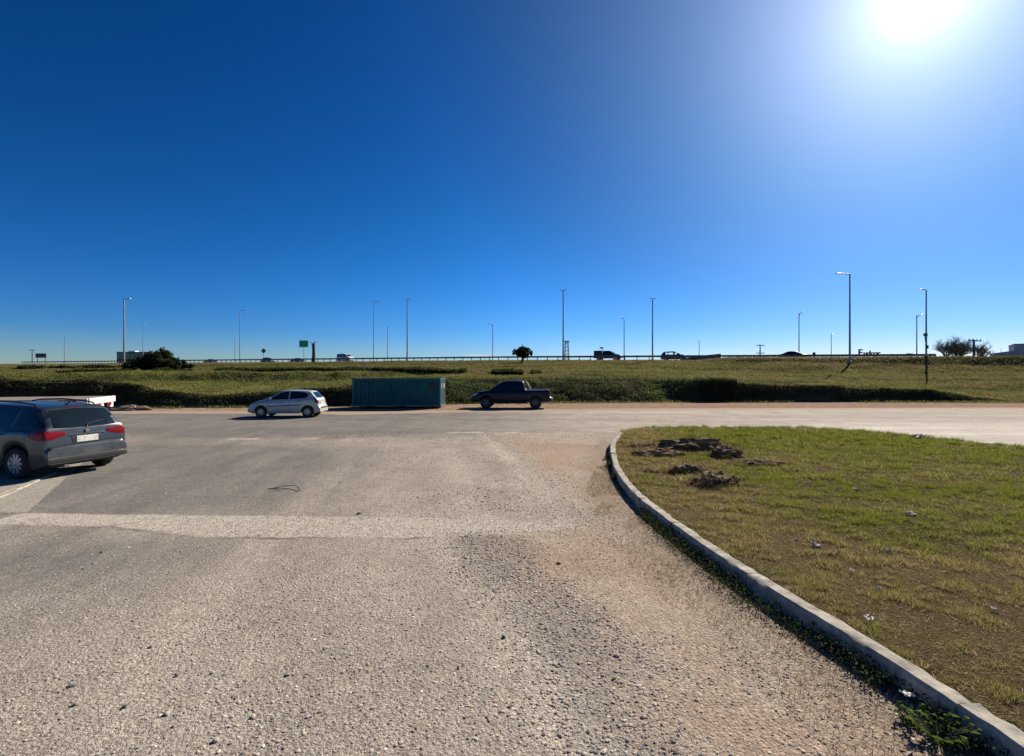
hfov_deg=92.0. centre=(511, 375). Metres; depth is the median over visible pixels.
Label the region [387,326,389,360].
street lamp
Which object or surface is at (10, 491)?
painted line
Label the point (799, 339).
street lamp
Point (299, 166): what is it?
sky
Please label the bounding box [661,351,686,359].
suv
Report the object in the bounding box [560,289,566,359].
street lamp
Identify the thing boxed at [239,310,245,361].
street lamp
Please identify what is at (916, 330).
street lamp
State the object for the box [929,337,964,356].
bare tree
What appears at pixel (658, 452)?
turf clod
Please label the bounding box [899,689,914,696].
litter scrap
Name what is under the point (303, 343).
road sign
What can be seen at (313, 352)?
dead palm
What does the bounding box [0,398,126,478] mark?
station wagon
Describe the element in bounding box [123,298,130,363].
street lamp
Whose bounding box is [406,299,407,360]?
street lamp
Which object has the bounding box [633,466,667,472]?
turf clod
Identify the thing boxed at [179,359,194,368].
bush
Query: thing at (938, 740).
weed
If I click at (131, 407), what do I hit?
rubbish heap
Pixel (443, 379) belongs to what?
door
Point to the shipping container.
(397, 393)
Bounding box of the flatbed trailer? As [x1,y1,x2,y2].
[0,396,114,406]
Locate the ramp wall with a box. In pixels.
[684,354,720,359]
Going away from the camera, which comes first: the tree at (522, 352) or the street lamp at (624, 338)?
the tree at (522, 352)
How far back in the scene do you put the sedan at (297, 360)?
135.92 m
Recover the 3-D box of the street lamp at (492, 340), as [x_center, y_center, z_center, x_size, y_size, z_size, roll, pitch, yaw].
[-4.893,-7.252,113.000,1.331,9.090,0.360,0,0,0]
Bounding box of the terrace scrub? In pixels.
[55,366,542,375]
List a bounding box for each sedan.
[260,358,275,361]
[290,358,304,361]
[779,351,804,354]
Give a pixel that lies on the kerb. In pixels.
(1005, 734)
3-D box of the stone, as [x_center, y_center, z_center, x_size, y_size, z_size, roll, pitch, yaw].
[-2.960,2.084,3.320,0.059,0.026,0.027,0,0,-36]
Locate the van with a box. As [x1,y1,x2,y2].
[336,354,354,361]
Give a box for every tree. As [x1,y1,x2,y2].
[512,344,532,361]
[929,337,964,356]
[942,333,978,355]
[950,339,978,355]
[971,340,994,355]
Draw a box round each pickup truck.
[471,380,552,408]
[593,351,623,359]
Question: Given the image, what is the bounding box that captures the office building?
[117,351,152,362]
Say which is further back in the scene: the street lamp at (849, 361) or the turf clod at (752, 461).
the street lamp at (849, 361)
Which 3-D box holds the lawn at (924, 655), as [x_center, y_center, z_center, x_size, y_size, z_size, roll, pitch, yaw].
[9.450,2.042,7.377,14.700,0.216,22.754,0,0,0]
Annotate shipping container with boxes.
[352,378,444,408]
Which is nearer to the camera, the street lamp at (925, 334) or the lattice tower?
the street lamp at (925, 334)
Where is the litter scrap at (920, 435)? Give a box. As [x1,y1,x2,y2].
[910,434,925,437]
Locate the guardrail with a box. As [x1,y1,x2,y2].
[22,354,935,363]
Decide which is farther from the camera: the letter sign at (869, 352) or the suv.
the letter sign at (869, 352)
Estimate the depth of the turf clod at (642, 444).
13.50 m
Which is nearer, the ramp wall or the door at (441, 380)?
the door at (441, 380)
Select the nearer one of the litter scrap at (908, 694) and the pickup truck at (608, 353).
the litter scrap at (908, 694)
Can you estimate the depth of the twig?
9.02 m
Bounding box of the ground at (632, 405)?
[0,356,1023,410]
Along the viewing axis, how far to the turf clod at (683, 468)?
9.82 m
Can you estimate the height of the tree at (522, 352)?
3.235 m
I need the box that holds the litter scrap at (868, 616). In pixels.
[863,614,873,619]
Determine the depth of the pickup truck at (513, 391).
30.85 m
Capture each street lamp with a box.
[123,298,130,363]
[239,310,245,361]
[373,301,381,360]
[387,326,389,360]
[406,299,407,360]
[490,324,492,359]
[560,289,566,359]
[621,318,624,354]
[649,298,655,359]
[798,312,803,351]
[835,273,851,362]
[916,314,924,353]
[920,289,928,356]
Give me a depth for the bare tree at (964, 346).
83.89 m
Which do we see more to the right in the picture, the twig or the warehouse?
the warehouse
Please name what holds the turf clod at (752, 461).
on the lawn at (924, 655)
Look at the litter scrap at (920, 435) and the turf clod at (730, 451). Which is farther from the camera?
the litter scrap at (920, 435)
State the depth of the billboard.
199.90 m
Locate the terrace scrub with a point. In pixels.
(505, 372)
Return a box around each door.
[441,380,442,403]
[443,379,444,402]
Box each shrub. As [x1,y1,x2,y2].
[12,365,53,369]
[49,364,75,367]
[72,364,120,368]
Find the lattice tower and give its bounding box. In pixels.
[564,341,569,359]
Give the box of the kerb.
[610,428,1023,755]
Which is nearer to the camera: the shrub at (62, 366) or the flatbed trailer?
the flatbed trailer
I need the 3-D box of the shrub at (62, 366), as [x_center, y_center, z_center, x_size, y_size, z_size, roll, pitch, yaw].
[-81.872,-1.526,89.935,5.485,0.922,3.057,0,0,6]
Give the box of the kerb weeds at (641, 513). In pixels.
[606,455,1010,755]
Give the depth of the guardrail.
88.42 m
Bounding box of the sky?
[0,0,1023,363]
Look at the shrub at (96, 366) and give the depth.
90.29 m
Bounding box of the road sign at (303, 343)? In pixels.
[299,340,307,346]
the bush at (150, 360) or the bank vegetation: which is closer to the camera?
the bank vegetation
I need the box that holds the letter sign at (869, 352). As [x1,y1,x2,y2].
[858,349,880,353]
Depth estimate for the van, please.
116.33 m
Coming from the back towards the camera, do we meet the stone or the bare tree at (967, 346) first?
the bare tree at (967, 346)
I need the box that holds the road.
[0,408,1023,755]
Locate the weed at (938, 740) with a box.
[900,703,982,750]
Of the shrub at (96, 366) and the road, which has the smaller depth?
the road
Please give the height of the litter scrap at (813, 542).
0.039 m
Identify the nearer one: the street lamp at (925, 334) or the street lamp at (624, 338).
the street lamp at (925, 334)
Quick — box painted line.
[0,472,55,497]
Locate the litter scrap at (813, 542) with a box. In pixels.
[810,541,822,545]
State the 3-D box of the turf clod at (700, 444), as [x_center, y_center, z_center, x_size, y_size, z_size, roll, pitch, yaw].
[4.648,1.944,12.790,4.025,0.857,1.749,0,0,-6]
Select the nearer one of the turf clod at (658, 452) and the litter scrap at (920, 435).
the turf clod at (658, 452)
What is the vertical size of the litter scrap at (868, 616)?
0.027 m
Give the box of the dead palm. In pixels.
[309,342,316,361]
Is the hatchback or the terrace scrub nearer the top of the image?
the terrace scrub
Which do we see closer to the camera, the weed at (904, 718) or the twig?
the weed at (904, 718)
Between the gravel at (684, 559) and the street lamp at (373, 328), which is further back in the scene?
the street lamp at (373, 328)
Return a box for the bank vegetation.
[0,375,1005,407]
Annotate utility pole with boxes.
[968,339,981,355]
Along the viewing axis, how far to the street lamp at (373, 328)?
123.92 m
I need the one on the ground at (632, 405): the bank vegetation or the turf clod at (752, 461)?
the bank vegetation
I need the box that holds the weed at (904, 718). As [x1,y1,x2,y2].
[891,700,936,726]
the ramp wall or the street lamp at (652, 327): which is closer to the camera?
the street lamp at (652, 327)
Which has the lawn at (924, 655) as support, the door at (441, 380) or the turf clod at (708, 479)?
the turf clod at (708, 479)
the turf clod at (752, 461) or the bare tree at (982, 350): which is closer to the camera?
the turf clod at (752, 461)
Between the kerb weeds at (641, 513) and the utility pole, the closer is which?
the kerb weeds at (641, 513)
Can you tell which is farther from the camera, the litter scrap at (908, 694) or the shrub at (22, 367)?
the shrub at (22, 367)
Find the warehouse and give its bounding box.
[990,344,1023,355]
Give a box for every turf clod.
[600,447,700,458]
[620,440,657,448]
[626,435,757,453]
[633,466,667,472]
[658,461,727,474]
[669,468,758,491]
[696,444,759,459]
[710,456,819,467]
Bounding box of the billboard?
[35,353,46,363]
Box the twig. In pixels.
[268,485,299,491]
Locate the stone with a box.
[66,683,76,687]
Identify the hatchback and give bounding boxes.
[248,390,327,417]
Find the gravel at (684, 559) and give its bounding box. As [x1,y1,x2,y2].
[586,447,995,755]
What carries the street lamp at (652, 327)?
on the ground at (632, 405)
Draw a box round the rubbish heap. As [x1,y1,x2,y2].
[108,404,151,410]
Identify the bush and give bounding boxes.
[119,347,188,369]
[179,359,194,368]
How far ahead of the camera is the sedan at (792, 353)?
74.54 m
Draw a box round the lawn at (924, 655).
[615,427,1023,731]

